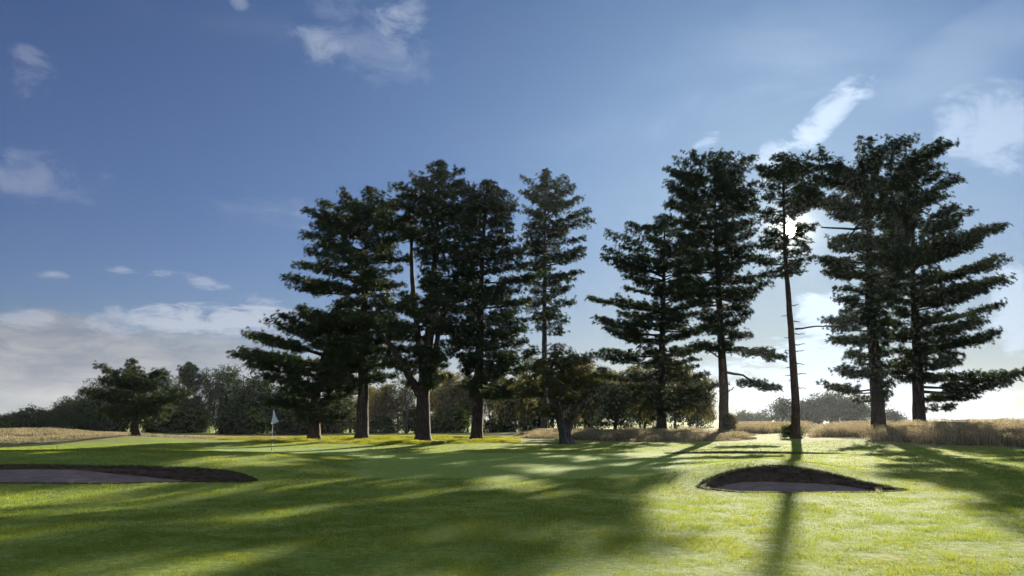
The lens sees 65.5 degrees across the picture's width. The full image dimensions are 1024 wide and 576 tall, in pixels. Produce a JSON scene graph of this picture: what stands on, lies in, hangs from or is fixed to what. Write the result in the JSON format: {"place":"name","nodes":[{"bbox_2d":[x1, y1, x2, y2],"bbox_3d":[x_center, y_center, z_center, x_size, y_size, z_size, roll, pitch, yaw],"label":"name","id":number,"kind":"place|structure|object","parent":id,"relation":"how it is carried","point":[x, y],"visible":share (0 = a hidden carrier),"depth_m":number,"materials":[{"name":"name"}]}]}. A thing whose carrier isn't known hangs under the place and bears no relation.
{"place":"outdoors","nodes":[
{"label":"outdoors","id":0,"kind":"place"},
{"bbox_2d":[0,427,286,444],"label":"tall grass","id":1,"kind":"structure","parent":0,"point":[13,433],"depth_m":63.86,"materials":[{"name":"beige plant"}]},
{"bbox_2d":[209,434,523,444],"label":"tall grass","id":2,"kind":"structure","parent":0,"point":[390,439],"depth_m":54.84,"materials":[{"name":"green plant"}]},
{"bbox_2d":[0,420,1023,575],"bbox_3d":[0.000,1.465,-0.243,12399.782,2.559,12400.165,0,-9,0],"label":"ground","id":3,"kind":"structure","parent":0,"point":[623,465],"depth_m":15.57,"materials":[{"name":"green plant"}]},
{"bbox_2d":[0,409,20,427],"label":"woodland tree","id":4,"kind":"object","parent":3,"relation":"on","point":[6,417],"visible":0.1,"depth_m":124.72,"materials":[{"name":"green plant"}]},
{"bbox_2d":[0,403,63,428],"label":"bush","id":5,"kind":"object","parent":3,"relation":"on","point":[26,416],"visible":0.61,"depth_m":109.55,"materials":[{"name":"green plant"}]},
{"bbox_2d":[32,407,59,427],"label":"woodland tree","id":6,"kind":"object","parent":3,"relation":"on","point":[51,415],"visible":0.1,"depth_m":121.98,"materials":[{"name":"green plant"}]},
{"bbox_2d":[45,394,89,429],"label":"woodland tree","id":7,"kind":"object","parent":3,"relation":"on","point":[62,409],"visible":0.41,"depth_m":115.01,"materials":[{"name":"green plant"}]},
{"bbox_2d":[69,378,128,429],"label":"woodland tree","id":8,"kind":"object","parent":3,"relation":"on","point":[88,403],"visible":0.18,"depth_m":112.39,"materials":[{"name":"green plant"}]},
{"bbox_2d":[67,404,131,431],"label":"bush","id":9,"kind":"object","parent":3,"relation":"on","point":[95,421],"visible":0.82,"depth_m":97.03,"materials":[{"name":"green plant"}]},
{"bbox_2d":[0,463,258,483],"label":"sand bunker","id":10,"kind":"object","parent":3,"relation":"on","point":[30,473],"visible":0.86,"depth_m":23.32},
{"bbox_2d":[110,372,149,431],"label":"woodland tree","id":11,"kind":"object","parent":3,"relation":"on","point":[129,401],"visible":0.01,"depth_m":113.95,"materials":[{"name":"green plant"}]},
{"bbox_2d":[74,357,195,435],"bbox_3d":[-29.795,8.796,63.413,7.948,6.691,7.401,-4,-10,23],"label":"pine tree","id":12,"kind":"object","parent":3,"relation":"on","point":[140,405],"visible":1,"depth_m":62.50,"materials":[{"name":"green plant"}]},
{"bbox_2d":[139,381,177,427],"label":"woodland tree","id":13,"kind":"object","parent":3,"relation":"on","point":[164,388],"visible":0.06,"depth_m":110.13,"materials":[{"name":"green plant"}]},
{"bbox_2d":[139,402,210,432],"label":"bush","id":14,"kind":"object","parent":3,"relation":"on","point":[180,422],"visible":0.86,"depth_m":93.45,"materials":[{"name":"green plant"}]},
{"bbox_2d":[166,400,212,432],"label":"woodland tree","id":15,"kind":"object","parent":3,"relation":"on","point":[199,415],"visible":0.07,"depth_m":108.43,"materials":[{"name":"green plant"}]},
{"bbox_2d":[173,361,206,415],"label":"tree","id":16,"kind":"object","parent":3,"relation":"on","point":[189,376],"visible":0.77,"depth_m":103.93,"materials":[{"name":"green plant"}]},
{"bbox_2d":[189,363,254,432],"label":"woodland tree","id":17,"kind":"object","parent":3,"relation":"on","point":[217,391],"visible":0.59,"depth_m":106.01,"materials":[{"name":"green plant"}]},
{"bbox_2d":[207,405,271,434],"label":"bush","id":18,"kind":"object","parent":3,"relation":"on","point":[242,421],"visible":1,"depth_m":89.26,"materials":[{"name":"green plant"}]},
{"bbox_2d":[223,374,278,433],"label":"woodland tree","id":19,"kind":"object","parent":3,"relation":"on","point":[249,392],"visible":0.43,"depth_m":102.11,"materials":[{"name":"green plant"}]},
{"bbox_2d":[271,410,277,450],"bbox_3d":[-12.327,7.458,41.347,0.414,2.248,0.113,1,-9,-4],"label":"golf flag","id":20,"kind":"object","parent":3,"relation":"on","point":[274,419],"visible":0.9,"depth_m":41.44,"materials":[{"name":"fabric"}]},
{"bbox_2d":[255,385,300,433],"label":"woodland tree","id":21,"kind":"object","parent":3,"relation":"on","point":[268,408],"visible":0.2,"depth_m":97.88,"materials":[{"name":"green plant"}]},
{"bbox_2d":[266,408,323,434],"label":"bush","id":22,"kind":"object","parent":3,"relation":"on","point":[283,425],"visible":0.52,"depth_m":89.15,"materials":[{"name":"plant"}]},
{"bbox_2d":[225,298,394,439],"bbox_3d":[-14.748,6.257,60.054,12.631,11.023,9.605,0,-9,0],"label":"pine tree","id":23,"kind":"object","parent":3,"relation":"on","point":[311,406],"visible":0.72,"depth_m":58.23,"materials":[{"name":"green plant"}]},
{"bbox_2d":[321,424,335,433],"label":"bush","id":24,"kind":"object","parent":3,"relation":"on","point":[327,432],"visible":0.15,"depth_m":99.61,"materials":[{"name":"green plant"}]},
{"bbox_2d":[320,392,354,433],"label":"bush","id":25,"kind":"object","parent":3,"relation":"on","point":[340,426],"visible":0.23,"depth_m":98.11,"materials":[{"name":"green plant"}]},
{"bbox_2d":[278,185,416,438],"bbox_3d":[-12.057,1.686,58.388,10.164,19.356,8.588,0,-9,0],"label":"pine tree","id":26,"kind":"object","parent":3,"relation":"on","point":[352,226],"visible":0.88,"depth_m":57.47,"materials":[{"name":"green plant"}]},
{"bbox_2d":[344,398,356,432],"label":"bush","id":27,"kind":"object","parent":3,"relation":"on","point":[353,420],"visible":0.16,"depth_m":112.91,"materials":[{"name":"green plant"}]},
{"bbox_2d":[352,385,388,417],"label":"woodland tree","id":28,"kind":"object","parent":3,"relation":"on","point":[355,397],"visible":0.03,"depth_m":110.46,"materials":[{"name":"green plant"}]},
{"bbox_2d":[350,412,401,433],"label":"bush","id":29,"kind":"object","parent":3,"relation":"on","point":[386,424],"visible":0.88,"depth_m":99.76,"materials":[{"name":"green plant"}]},
{"bbox_2d":[368,381,408,431],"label":"woodland tree","id":30,"kind":"object","parent":3,"relation":"on","point":[381,406],"visible":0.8,"depth_m":103.19,"materials":[{"name":"green plant"}]},
{"bbox_2d":[390,376,418,413],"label":"woodland tree","id":31,"kind":"object","parent":3,"relation":"on","point":[412,398],"visible":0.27,"depth_m":118.46,"materials":[{"name":"green plant"}]},
{"bbox_2d":[398,377,417,433],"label":"bare sapling","id":32,"kind":"object","parent":3,"relation":"on","point":[406,420],"visible":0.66,"depth_m":96.81,"materials":[{"name":"grey plant"}]},
{"bbox_2d":[397,404,434,432],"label":"bush","id":33,"kind":"object","parent":3,"relation":"on","point":[412,420],"visible":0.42,"depth_m":97.91,"materials":[{"name":"green plant"}]},
{"bbox_2d":[372,159,487,440],"bbox_3d":[-5.875,0.793,56.882,8.405,20.708,7.290,0,-9,0],"label":"pine tree","id":34,"kind":"object","parent":3,"relation":"on","point":[440,291],"visible":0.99,"depth_m":55.90,"materials":[{"name":"green plant"}]},
{"bbox_2d":[415,367,448,411],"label":"woodland tree","id":35,"kind":"object","parent":3,"relation":"on","point":[440,372],"visible":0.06,"depth_m":114.58,"materials":[{"name":"green plant"}]},
{"bbox_2d":[430,413,449,432],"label":"bush","id":36,"kind":"object","parent":3,"relation":"on","point":[435,424],"visible":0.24,"depth_m":99.53,"materials":[{"name":"green plant"}]},
{"bbox_2d":[430,370,472,417],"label":"woodland tree","id":37,"kind":"object","parent":3,"relation":"on","point":[444,397],"visible":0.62,"depth_m":106.25,"materials":[{"name":"green plant"}]},
{"bbox_2d":[432,403,471,432],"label":"bush","id":38,"kind":"object","parent":3,"relation":"on","point":[453,418],"visible":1,"depth_m":92.88,"materials":[{"name":"green plant"}]},
{"bbox_2d":[454,379,487,431],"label":"woodland tree","id":39,"kind":"object","parent":3,"relation":"on","point":[468,410],"visible":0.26,"depth_m":107.97,"materials":[{"name":"green plant"}]},
{"bbox_2d":[483,401,495,432],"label":"bare sapling","id":40,"kind":"object","parent":3,"relation":"on","point":[488,415],"visible":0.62,"depth_m":99.70,"materials":[{"name":"grey plant"}]},
{"bbox_2d":[472,367,509,418],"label":"woodland tree","id":41,"kind":"object","parent":3,"relation":"on","point":[487,406],"visible":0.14,"depth_m":110.20,"materials":[{"name":"green plant"}]},
{"bbox_2d":[447,178,547,439],"bbox_3d":[-0.902,1.497,58.490,8.862,19.810,6.564,0,-9,0],"label":"pine tree","id":42,"kind":"object","parent":3,"relation":"on","point":[496,206],"visible":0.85,"depth_m":57.64,"materials":[{"name":"green plant"}]},
{"bbox_2d":[483,412,524,431],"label":"bush","id":43,"kind":"object","parent":3,"relation":"on","point":[501,427],"visible":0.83,"depth_m":99.45,"materials":[{"name":"green plant"}]},
{"bbox_2d":[491,394,537,431],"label":"woodland tree","id":44,"kind":"object","parent":3,"relation":"on","point":[508,410],"visible":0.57,"depth_m":98.03,"materials":[{"name":"green plant"}]},
{"bbox_2d":[517,354,540,407],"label":"woodland tree","id":45,"kind":"object","parent":3,"relation":"on","point":[528,361],"visible":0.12,"depth_m":124.36,"materials":[{"name":"green plant"}]},
{"bbox_2d":[520,406,556,430],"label":"bush","id":46,"kind":"object","parent":3,"relation":"on","point":[536,423],"visible":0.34,"depth_m":102.57,"materials":[{"name":"green plant"}]},
{"bbox_2d":[534,373,569,427],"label":"woodland tree","id":47,"kind":"object","parent":3,"relation":"on","point":[539,400],"visible":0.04,"depth_m":106.36,"materials":[{"name":"green plant"}]},
{"bbox_2d":[518,167,596,430],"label":"pine tree","id":48,"kind":"object","parent":3,"relation":"on","point":[543,201],"visible":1,"depth_m":75.65,"materials":[{"name":"green plant"}]},
{"bbox_2d":[507,342,611,443],"bbox_3d":[3.066,7.198,53.642,7.022,7.242,5.577,2,-10,-11],"label":"broadleaf tree","id":49,"kind":"object","parent":3,"relation":"on","point":[567,375],"visible":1,"depth_m":52.88,"materials":[{"name":"green plant"}]},
{"bbox_2d":[555,348,581,426],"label":"woodland tree","id":50,"kind":"object","parent":3,"relation":"on","point":[573,352],"visible":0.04,"depth_m":119.54,"materials":[{"name":"green plant"}]},
{"bbox_2d":[554,407,601,429],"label":"bush","id":51,"kind":"object","parent":3,"relation":"on","point":[585,423],"visible":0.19,"depth_m":109.32,"materials":[{"name":"green plant"}]},
{"bbox_2d":[562,358,613,428],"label":"woodland tree","id":52,"kind":"object","parent":3,"relation":"on","point":[596,400],"visible":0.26,"depth_m":103.87,"materials":[{"name":"green plant"}]},
{"bbox_2d":[593,368,633,428],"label":"woodland tree","id":53,"kind":"object","parent":3,"relation":"on","point":[609,388],"visible":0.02,"depth_m":108.95,"materials":[{"name":"green plant"}]},
{"bbox_2d":[591,383,641,429],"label":"bush","id":54,"kind":"object","parent":3,"relation":"on","point":[615,409],"visible":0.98,"depth_m":70.62,"materials":[{"name":"green plant"}]},
{"bbox_2d":[612,364,657,428],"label":"woodland tree","id":55,"kind":"object","parent":3,"relation":"on","point":[640,371],"visible":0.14,"depth_m":98.70,"materials":[{"name":"green plant"}]},
{"bbox_2d":[627,410,656,428],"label":"bush","id":56,"kind":"object","parent":3,"relation":"on","point":[644,423],"visible":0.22,"depth_m":116.06,"materials":[{"name":"green plant"}]},
{"bbox_2d":[583,212,729,428],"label":"pine tree","id":57,"kind":"object","parent":3,"relation":"on","point":[662,362],"visible":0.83,"depth_m":73.24,"materials":[{"name":"green plant"}]},
{"bbox_2d":[655,357,692,428],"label":"woodland tree","id":58,"kind":"object","parent":3,"relation":"on","point":[671,384],"visible":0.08,"depth_m":103.57,"materials":[{"name":"green plant"}]},
{"bbox_2d":[666,404,717,428],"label":"bush","id":59,"kind":"object","parent":3,"relation":"on","point":[690,422],"visible":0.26,"depth_m":109.92,"materials":[{"name":"green plant"}]},
{"bbox_2d":[674,369,718,428],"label":"woodland tree","id":60,"kind":"object","parent":3,"relation":"on","point":[703,410],"visible":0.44,"depth_m":93.54,"materials":[{"name":"green plant"}]},
{"bbox_2d":[661,147,788,430],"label":"pine tree","id":61,"kind":"object","parent":3,"relation":"on","point":[734,201],"visible":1,"depth_m":66.34,"materials":[{"name":"green plant"}]},
{"bbox_2d":[721,412,740,431],"bbox_3d":[17.683,11.062,64.518,1.711,2.142,1.778,0,-9,0],"label":"bush","id":62,"kind":"object","parent":3,"relation":"on","point":[730,422],"visible":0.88,"depth_m":64.38,"materials":[{"name":"green plant"}]},
{"bbox_2d":[734,409,760,421],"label":"tree","id":63,"kind":"object","parent":3,"relation":"on","point":[742,416],"visible":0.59,"depth_m":285.14,"materials":[{"name":"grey plant"}]},
{"bbox_2d":[664,450,846,453],"bbox_3d":[12.099,8.392,39.836,9.118,0.508,2.401,0,-9,0],"label":"sand bunker","id":64,"kind":"object","parent":3,"relation":"on","point":[738,452],"visible":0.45,"depth_m":40.59},
{"bbox_2d":[748,408,774,420],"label":"tree","id":65,"kind":"object","parent":3,"relation":"on","point":[762,415],"visible":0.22,"depth_m":294.20,"materials":[{"name":"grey plant"}]},
{"bbox_2d":[764,395,790,421],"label":"tree","id":66,"kind":"object","parent":3,"relation":"on","point":[781,408],"visible":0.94,"depth_m":226.32,"materials":[{"name":"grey plant"}]},
{"bbox_2d":[773,411,802,421],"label":"tree","id":67,"kind":"object","parent":3,"relation":"on","point":[778,420],"visible":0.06,"depth_m":297.00,"materials":[{"name":"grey plant"}]},
{"bbox_2d":[778,423,805,437],"bbox_3d":[20.369,10.479,58.036,1.882,1.514,2.083,9,-13,-42],"label":"bush","id":68,"kind":"object","parent":3,"relation":"on","point":[786,432],"visible":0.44,"depth_m":57.91,"materials":[{"name":"green plant"}]},
{"bbox_2d":[746,151,843,438],"bbox_3d":[20.703,0.368,58.937,5.993,21.966,5.688,-7,-12,37],"label":"pine tree","id":69,"kind":"object","parent":3,"relation":"on","point":[795,205],"visible":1,"depth_m":59.00,"materials":[{"name":"green plant"}]},
{"bbox_2d":[697,463,907,492],"bbox_3d":[7.172,4.955,20.474,5.263,0.754,3.061,0,-9,0],"label":"sand bunker","id":70,"kind":"object","parent":3,"relation":"on","point":[770,478],"visible":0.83,"depth_m":21.21},
{"bbox_2d":[800,396,829,423],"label":"tree","id":71,"kind":"object","parent":3,"relation":"on","point":[807,412],"visible":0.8,"depth_m":234.71,"materials":[{"name":"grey plant"}]},
{"bbox_2d":[804,390,856,423],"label":"tree","id":72,"kind":"object","parent":3,"relation":"on","point":[830,398],"visible":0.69,"depth_m":234.51,"materials":[{"name":"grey plant"}]},
{"bbox_2d":[831,397,870,422],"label":"tree","id":73,"kind":"object","parent":3,"relation":"on","point":[857,411],"visible":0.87,"depth_m":230.08,"materials":[{"name":"green plant"}]},
{"bbox_2d":[788,132,967,428],"bbox_3d":[29.282,-0.159,62.633,14.711,23.593,11.656,0,-9,0],"label":"pine tree","id":74,"kind":"object","parent":3,"relation":"on","point":[861,184],"visible":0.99,"depth_m":61.73,"materials":[{"name":"green plant"}]},
{"bbox_2d":[885,405,910,422],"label":"tree","id":75,"kind":"object","parent":3,"relation":"on","point":[895,415],"visible":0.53,"depth_m":253.86,"materials":[{"name":"green plant"}]},
{"bbox_2d":[877,198,1023,423],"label":"pine tree","id":76,"kind":"object","parent":3,"relation":"on","point":[916,358],"visible":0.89,"depth_m":65.79,"materials":[{"name":"green plant"}]},
{"bbox_2d":[0,0,1023,419],"label":"sky","id":77,"kind":"structure","parent":0,"point":[160,160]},
{"bbox_2d":[511,426,757,441],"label":"tall grass","id":78,"kind":"structure","parent":0,"point":[635,434],"depth_m":58.48,"materials":[{"name":"beige plant"}]},
{"bbox_2d":[734,420,818,433],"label":"tall grass","id":79,"kind":"structure","parent":0,"point":[765,427],"depth_m":69.23,"materials":[{"name":"beige plant"}]},
{"bbox_2d":[805,417,1023,447],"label":"tall grass","id":80,"kind":"structure","parent":0,"point":[999,431],"depth_m":51.68,"materials":[{"name":"beige plant"}]}
]}

